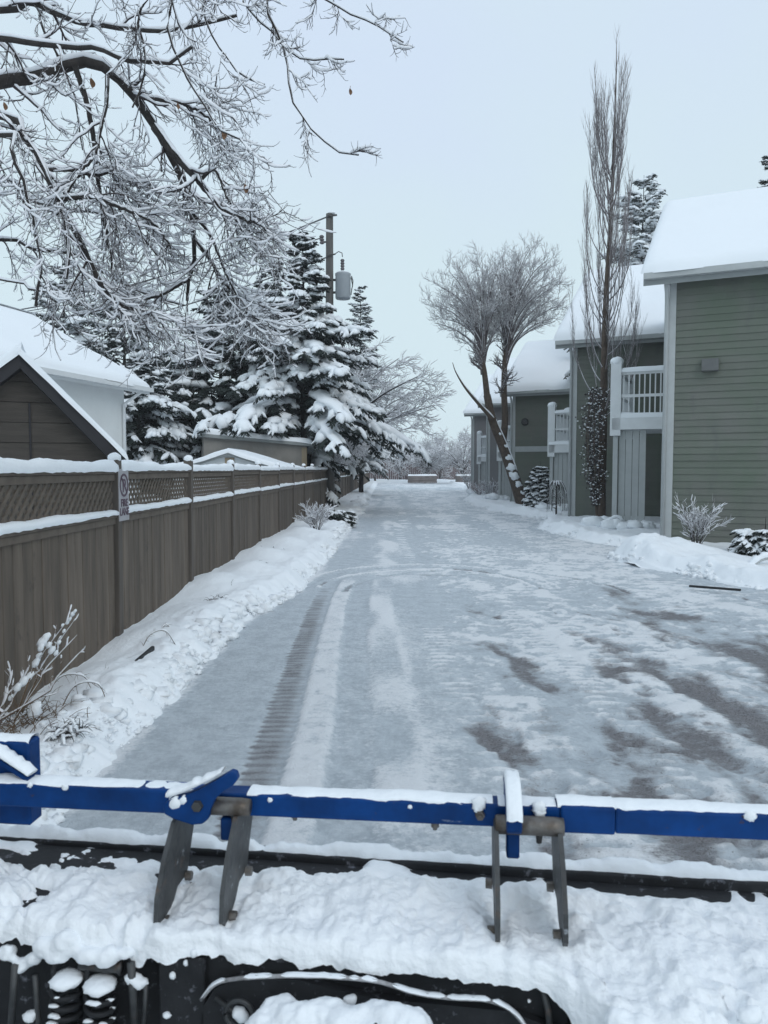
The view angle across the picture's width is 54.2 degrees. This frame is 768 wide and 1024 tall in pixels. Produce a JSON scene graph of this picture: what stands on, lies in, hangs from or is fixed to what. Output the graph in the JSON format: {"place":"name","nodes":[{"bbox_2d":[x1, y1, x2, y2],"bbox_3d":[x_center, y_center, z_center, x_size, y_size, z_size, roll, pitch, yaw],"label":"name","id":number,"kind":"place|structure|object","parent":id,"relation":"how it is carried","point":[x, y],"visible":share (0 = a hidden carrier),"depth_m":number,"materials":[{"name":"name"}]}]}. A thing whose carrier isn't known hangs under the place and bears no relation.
{"place":"outdoors","nodes":[
{"label":"outdoors","id":0,"kind":"place"},
{"bbox_2d":[0,0,767,469],"label":"sky","id":1,"kind":"structure","parent":0,"point":[479,132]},
{"bbox_2d":[384,470,398,478],"bbox_3d":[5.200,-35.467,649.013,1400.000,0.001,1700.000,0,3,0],"label":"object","id":2,"kind":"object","parent":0,"point":[392,475],"depth_m":201.12,"materials":[{"name":"white"}]},
{"bbox_2d":[0,303,153,453],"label":"white house","id":3,"kind":"structure","parent":2,"relation":"on","point":[87,387],"depth_m":16.76,"materials":[{"name":"paint"}]},
{"bbox_2d":[28,260,132,367],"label":"spruce tree","id":4,"kind":"object","parent":2,"relation":"on","point":[70,327],"visible":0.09,"depth_m":35.12,"materials":[{"name":"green plant"}]},
{"bbox_2d":[75,286,183,461],"bbox_3d":[-10.566,-4.007,30.857,8.810,10.832,8.420,0,3,0],"label":"spruce tree","id":5,"kind":"object","parent":2,"relation":"on","point":[113,342],"visible":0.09,"depth_m":30.13,"materials":[{"name":"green plant"}]},
{"bbox_2d":[119,361,201,502],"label":"spruce tree","id":6,"kind":"object","parent":2,"relation":"on","point":[162,438],"visible":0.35,"depth_m":25.41,"materials":[{"name":"green plant"}]},
{"bbox_2d":[0,452,368,712],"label":"wooden fence","id":7,"kind":"object","parent":2,"relation":"on","point":[106,573],"visible":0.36,"depth_m":6.58,"materials":[{"name":"brown wood"}]},
{"bbox_2d":[118,469,128,520],"bbox_3d":[-2.344,-0.155,6.761,0.014,0.465,0.250,0,3,0],"label":"parking sign","id":8,"kind":"object","parent":7,"relation":"attached to","point":[123,486],"visible":1,"depth_m":6.74,"materials":[{"name":"grey metal"}]},
{"bbox_2d":[0,481,377,826],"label":"snow bank","id":9,"kind":"structure","parent":2,"relation":"on","point":[140,695],"depth_m":6.38,"materials":[{"name":"white snow"}]},
{"bbox_2d":[0,604,101,734],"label":"dry plant","id":10,"kind":"object","parent":9,"relation":"on","point":[34,712],"visible":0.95,"depth_m":4.45,"materials":[{"name":"brown plant"}]},
{"bbox_2d":[0,342,128,521],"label":"garden shed","id":11,"kind":"structure","parent":9,"relation":"on","point":[43,414],"depth_m":9.22,"materials":[{"name":"brown"}]},
{"bbox_2d":[41,671,90,702],"bbox_3d":[-2.082,1.149,4.901,0.321,0.209,0.075,-1,3,-15],"label":"dead stem","id":12,"kind":"object","parent":9,"relation":"on","point":[74,673],"visible":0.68,"depth_m":4.91,"materials":[{"name":"white"}]},
{"bbox_2d":[41,714,96,744],"bbox_3d":[-1.786,1.220,4.236,0.295,0.137,0.268,-3,5,-44],"label":"grass tuft","id":13,"kind":"object","parent":9,"relation":"on","point":[63,731],"visible":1,"depth_m":4.21,"materials":[{"name":"white plant"}]},
{"bbox_2d":[61,677,106,706],"bbox_3d":[-1.917,1.179,4.809,0.303,0.227,0.064,-1,3,-11],"label":"dead stem","id":14,"kind":"object","parent":9,"relation":"on","point":[84,681],"visible":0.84,"depth_m":4.80,"materials":[{"name":"white"}]},
{"bbox_2d":[135,646,154,660],"bbox_3d":[-1.879,1.156,5.694,0.030,0.070,0.900,0,3,-2],"label":"stick","id":15,"kind":"object","parent":9,"relation":"on","point":[149,650],"visible":0.3,"depth_m":5.93,"materials":[{"name":"black wood"}]},
{"bbox_2d":[140,629,174,645],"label":"dead stem","id":16,"kind":"object","parent":9,"relation":"on","point":[154,631],"visible":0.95,"depth_m":6.31,"materials":[{"name":"white"}]},
{"bbox_2d":[0,0,414,390],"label":"bare tree","id":17,"kind":"object","parent":9,"relation":"on","point":[130,306],"visible":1,"depth_m":4.83,"materials":[{"name":"brown plant"}]},
{"bbox_2d":[203,594,233,600],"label":"grass tuft","id":18,"kind":"object","parent":9,"relation":"on","point":[216,598],"visible":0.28,"depth_m":8.39,"materials":[{"name":"white plant"}]},
{"bbox_2d":[176,448,300,497],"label":"shed","id":19,"kind":"structure","parent":9,"relation":"on","point":[240,456],"depth_m":20.41,"materials":[{"name":"white paint"}]},
{"bbox_2d":[198,428,312,466],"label":"flat garage","id":20,"kind":"structure","parent":9,"relation":"on","point":[290,450],"depth_m":25.06,"materials":[{"name":"beige"}]},
{"bbox_2d":[254,272,269,308],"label":"spruce tree","id":21,"kind":"object","parent":9,"relation":"on","point":[263,274],"visible":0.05,"depth_m":34.32,"materials":[{"name":"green plant"}]},
{"bbox_2d":[192,321,369,506],"bbox_3d":[-4.508,-3.210,29.968,7.915,8.939,7.436,0,3,0],"label":"spruce tree","id":22,"kind":"object","parent":9,"relation":"on","point":[315,459],"visible":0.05,"depth_m":28.63,"materials":[{"name":"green plant"}]},
{"bbox_2d":[261,263,320,449],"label":"spruce tree","id":23,"kind":"object","parent":9,"relation":"on","point":[279,293],"visible":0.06,"depth_m":32.36,"materials":[{"name":"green plant"}]},
{"bbox_2d":[192,229,431,466],"bbox_3d":[-2.481,-5.116,27.507,8.562,10.372,9.227,0,3,0],"label":"spruce tree","id":24,"kind":"object","parent":9,"relation":"on","point":[331,405],"visible":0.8,"depth_m":26.13,"materials":[{"name":"green plant"}]},
{"bbox_2d":[292,501,336,529],"bbox_3d":[-1.615,0.116,17.507,1.061,0.871,0.926,0,3,0],"label":"frosted shrub","id":25,"kind":"object","parent":9,"relation":"on","point":[312,514],"visible":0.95,"depth_m":17.45,"materials":[{"name":"grey plant"}]},
{"bbox_2d":[319,211,352,505],"bbox_3d":[-1.808,-5.696,28.686,1.299,11.390,0.600,0,3,0],"label":"utility pole","id":26,"kind":"object","parent":9,"relation":"on","point":[343,279],"visible":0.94,"depth_m":28.39,"materials":[{"name":"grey wood"}]},
{"bbox_2d":[28,238,319,310],"bbox_3d":[-12.540,-9.931,33.062,22.303,1.470,0.040,1,4,24],"label":"overhead cable","id":27,"kind":"object","parent":26,"relation":"attached to","point":[156,284],"visible":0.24,"depth_m":31.43,"materials":[{"name":"grey plastic"}]},
{"bbox_2d":[22,216,327,309],"bbox_3d":[-12.911,-10.048,32.031,22.795,2.691,0.056,1,3,19],"label":"overhead cable","id":28,"kind":"object","parent":26,"relation":"attached to","point":[176,271],"visible":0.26,"depth_m":30.55,"materials":[{"name":"grey plastic"}]},
{"bbox_2d":[66,257,326,334],"bbox_3d":[-11.927,-8.507,31.611,20.560,2.711,0.050,1,3,18],"label":"overhead cable","id":29,"kind":"object","parent":26,"relation":"attached to","point":[192,302],"visible":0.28,"depth_m":30.22,"materials":[{"name":"grey plastic"}]},
{"bbox_2d":[319,504,356,526],"bbox_3d":[-1.396,0.064,21.082,1.450,0.801,1.396,0,3,0],"label":"evergreen bush","id":30,"kind":"object","parent":9,"relation":"on","point":[345,516],"visible":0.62,"depth_m":20.71,"materials":[{"name":"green plant"}]},
{"bbox_2d":[234,336,456,460],"bbox_3d":[-1.887,-5.345,38.660,9.853,9.589,11.325,2,4,37],"label":"bare tree","id":31,"kind":"object","parent":9,"relation":"on","point":[399,362],"visible":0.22,"depth_m":39.08,"materials":[{"name":"grey plant"}]},
{"bbox_2d":[313,414,379,480],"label":"bare tree","id":32,"kind":"object","parent":9,"relation":"on","point":[338,458],"visible":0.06,"depth_m":32.48,"materials":[{"name":"grey plant"}]},
{"bbox_2d":[343,413,368,466],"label":"bare tree","id":33,"kind":"object","parent":9,"relation":"on","point":[361,454],"visible":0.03,"depth_m":43.61,"materials":[{"name":"grey plant"}]},
{"bbox_2d":[342,285,398,491],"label":"spruce tree","id":34,"kind":"object","parent":9,"relation":"on","point":[371,465],"visible":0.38,"depth_m":46.18,"materials":[{"name":"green plant"}]},
{"bbox_2d":[357,370,445,481],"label":"bare tree","id":35,"kind":"object","parent":9,"relation":"on","point":[391,415],"visible":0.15,"depth_m":55.33,"materials":[{"name":"grey plant"}]},
{"bbox_2d":[126,287,328,457],"bbox_3d":[-6.176,-3.866,29.451,8.796,9.860,9.000,0,3,0],"label":"spruce tree","id":36,"kind":"object","parent":2,"relation":"on","point":[224,387],"visible":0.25,"depth_m":28.19,"materials":[{"name":"green plant"}]},
{"bbox_2d":[418,434,442,446],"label":"bare tree","id":37,"kind":"object","parent":2,"relation":"on","point":[431,440],"visible":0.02,"depth_m":124.07,"materials":[{"name":"grey plant"}]},
{"bbox_2d":[457,427,470,453],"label":"bare tree","id":38,"kind":"object","parent":2,"relation":"on","point":[468,435],"visible":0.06,"depth_m":109.56,"materials":[{"name":"grey plant"}]},
{"bbox_2d":[466,357,516,494],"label":"townhouse","id":39,"kind":"structure","parent":2,"relation":"on","point":[487,462],"depth_m":42.30,"materials":[{"name":"grey"}]},
{"bbox_2d":[482,339,569,501],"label":"townhouse","id":40,"kind":"structure","parent":2,"relation":"on","point":[541,367],"depth_m":33.56,"materials":[{"name":"green"}]},
{"bbox_2d":[534,264,669,516],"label":"townhouse","id":41,"kind":"structure","parent":2,"relation":"on","point":[566,441],"depth_m":23.33,"materials":[{"name":"green"}]},
{"bbox_2d":[563,172,666,378],"bbox_3d":[11.504,-7.595,33.773,9.464,14.602,11.098,0,3,0],"label":"spruce tree","id":42,"kind":"object","parent":2,"relation":"on","point":[649,216],"visible":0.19,"depth_m":32.63,"materials":[{"name":"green plant"}]},
{"bbox_2d":[581,186,767,542],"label":"townhouse","id":43,"kind":"structure","parent":2,"relation":"on","point":[706,261],"depth_m":15.27,"materials":[{"name":"green"}]},
{"bbox_2d":[758,155,767,187],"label":"spruce tree","id":44,"kind":"object","parent":2,"relation":"on","point":[763,181],"visible":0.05,"depth_m":30.12,"materials":[{"name":"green plant"}]},
{"bbox_2d":[370,479,454,482],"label":"snow ridge","id":45,"kind":"structure","parent":0,"point":[406,481],"depth_m":92.47,"materials":[{"name":"white snow"}]},
{"bbox_2d":[410,428,469,478],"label":"bare tree","id":46,"kind":"object","parent":45,"relation":"on","point":[441,468],"visible":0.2,"depth_m":100.51,"materials":[{"name":"grey plant"}]},
{"bbox_2d":[58,482,767,870],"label":"lane","id":47,"kind":"structure","parent":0,"point":[434,636],"depth_m":5.63,"materials":[{"name":"white snow"}]},
{"bbox_2d":[0,732,767,1023],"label":"snow plow","id":48,"kind":"object","parent":47,"relation":"on","point":[180,922],"visible":1,"depth_m":1.92,"materials":[{"name":"blue paint"}]},
{"bbox_2d":[367,436,416,480],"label":"bare tree","id":49,"kind":"object","parent":47,"relation":"on","point":[374,474],"visible":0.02,"depth_m":91.83,"materials":[{"name":"grey plant"}]},
{"bbox_2d":[384,432,436,478],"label":"bare tree","id":50,"kind":"object","parent":47,"relation":"on","point":[398,465],"visible":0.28,"depth_m":97.31,"materials":[{"name":"grey plant"}]},
{"bbox_2d":[369,459,470,479],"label":"reddish fence","id":51,"kind":"object","parent":47,"relation":"on","point":[415,470],"visible":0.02,"depth_m":105.81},
{"bbox_2d":[408,474,436,482],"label":"planter box","id":52,"kind":"object","parent":47,"relation":"on","point":[422,478],"visible":1,"depth_m":83.90,"materials":[{"name":"white"}]},
{"bbox_2d":[400,439,455,473],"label":"bare tree","id":53,"kind":"object","parent":47,"relation":"on","point":[424,467],"visible":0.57,"depth_m":86.93,"materials":[{"name":"grey plant"}]},
{"bbox_2d":[689,585,740,590],"bbox_3d":[4.425,1.017,10.040,0.643,0.030,0.030,2,4,32],"label":"garden edging","id":54,"kind":"object","parent":47,"relation":"on","point":[710,587],"visible":1,"depth_m":10.02,"materials":[{"name":"black plastic"}]},
{"bbox_2d":[463,374,492,490],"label":"townhouse","id":55,"kind":"structure","parent":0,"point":[478,420],"depth_m":51.67,"materials":[{"name":"grey"}]},
{"bbox_2d":[449,481,767,590],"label":"snow verge","id":56,"kind":"structure","parent":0,"point":[657,551],"depth_m":13.05,"materials":[{"name":"white snow"}]},
{"bbox_2d":[426,425,470,473],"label":"bare tree","id":57,"kind":"object","parent":56,"relation":"on","point":[458,459],"visible":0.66,"depth_m":84.97,"materials":[{"name":"grey plant"}]},
{"bbox_2d":[455,474,470,481],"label":"planter box","id":58,"kind":"object","parent":56,"relation":"on","point":[458,477],"visible":0.46,"depth_m":84.87,"materials":[{"name":"brown"}]},
{"bbox_2d":[461,472,470,488],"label":"verge shrub","id":59,"kind":"object","parent":56,"relation":"on","point":[466,479],"visible":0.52,"depth_m":55.82,"materials":[{"name":"grey plant"}]},
{"bbox_2d":[466,480,485,494],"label":"verge shrub","id":60,"kind":"object","parent":56,"relation":"on","point":[474,488],"visible":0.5,"depth_m":43.87,"materials":[{"name":"grey plant"}]},
{"bbox_2d":[473,478,501,493],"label":"verge shrub","id":61,"kind":"object","parent":56,"relation":"on","point":[488,490],"visible":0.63,"depth_m":38.19,"materials":[{"name":"grey plant"}]},
{"bbox_2d":[420,231,574,503],"bbox_3d":[4.915,-5.852,30.854,6.636,11.358,4.711,-2,4,-33],"label":"bare tree","id":62,"kind":"object","parent":56,"relation":"on","point":[514,299],"visible":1,"depth_m":30.51,"materials":[{"name":"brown plant"}]},
{"bbox_2d":[521,462,553,506],"bbox_3d":[6.038,-0.955,29.177,1.536,2.033,1.546,0,3,0],"label":"conical shrub","id":63,"kind":"object","parent":56,"relation":"on","point":[536,489],"visible":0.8,"depth_m":28.87,"materials":[{"name":"green plant"}]},
{"bbox_2d":[546,480,567,514],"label":"weeping shrub","id":64,"kind":"object","parent":56,"relation":"on","point":[557,483],"visible":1,"depth_m":23.93,"materials":[{"name":"grey plant"}]},
{"bbox_2d":[575,386,609,515],"bbox_3d":[5.758,-1.477,20.485,1.049,3.906,0.924,0,3,0],"label":"climbing shrub","id":65,"kind":"object","parent":56,"relation":"on","point":[595,446],"visible":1,"depth_m":20.41,"materials":[{"name":"brown plant"}]},
{"bbox_2d":[568,27,646,516],"bbox_3d":[6.312,-6.546,21.045,2.115,13.858,1.299,0,3,0],"label":"poplar tree","id":66,"kind":"object","parent":56,"relation":"on","point":[605,336],"visible":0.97,"depth_m":20.91,"materials":[{"name":"brown plant"}]},
{"bbox_2d":[606,515,622,519],"bbox_3d":[5.737,0.360,19.005,0.717,0.582,0.126,0,3,0],"label":"snow mound","id":67,"kind":"object","parent":56,"relation":"on","point":[616,516],"visible":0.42,"depth_m":18.95,"materials":[{"name":"white snow"}]},
{"bbox_2d":[672,492,733,543],"bbox_3d":[5.977,0.164,14.311,1.029,1.141,1.093,-2,4,-32],"label":"bare shrub","id":68,"kind":"object","parent":56,"relation":"on","point":[702,528],"visible":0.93,"depth_m":14.19,"materials":[{"name":"grey plant"}]},
{"bbox_2d":[727,519,767,556],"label":"evergreen bush","id":69,"kind":"object","parent":56,"relation":"on","point":[749,542],"visible":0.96,"depth_m":13.00,"materials":[{"name":"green plant"}]},
{"bbox_2d":[749,552,767,564],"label":"snow mound","id":70,"kind":"object","parent":56,"relation":"on","point":[757,559],"visible":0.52,"depth_m":11.68,"materials":[{"name":"white snow"}]}
]}

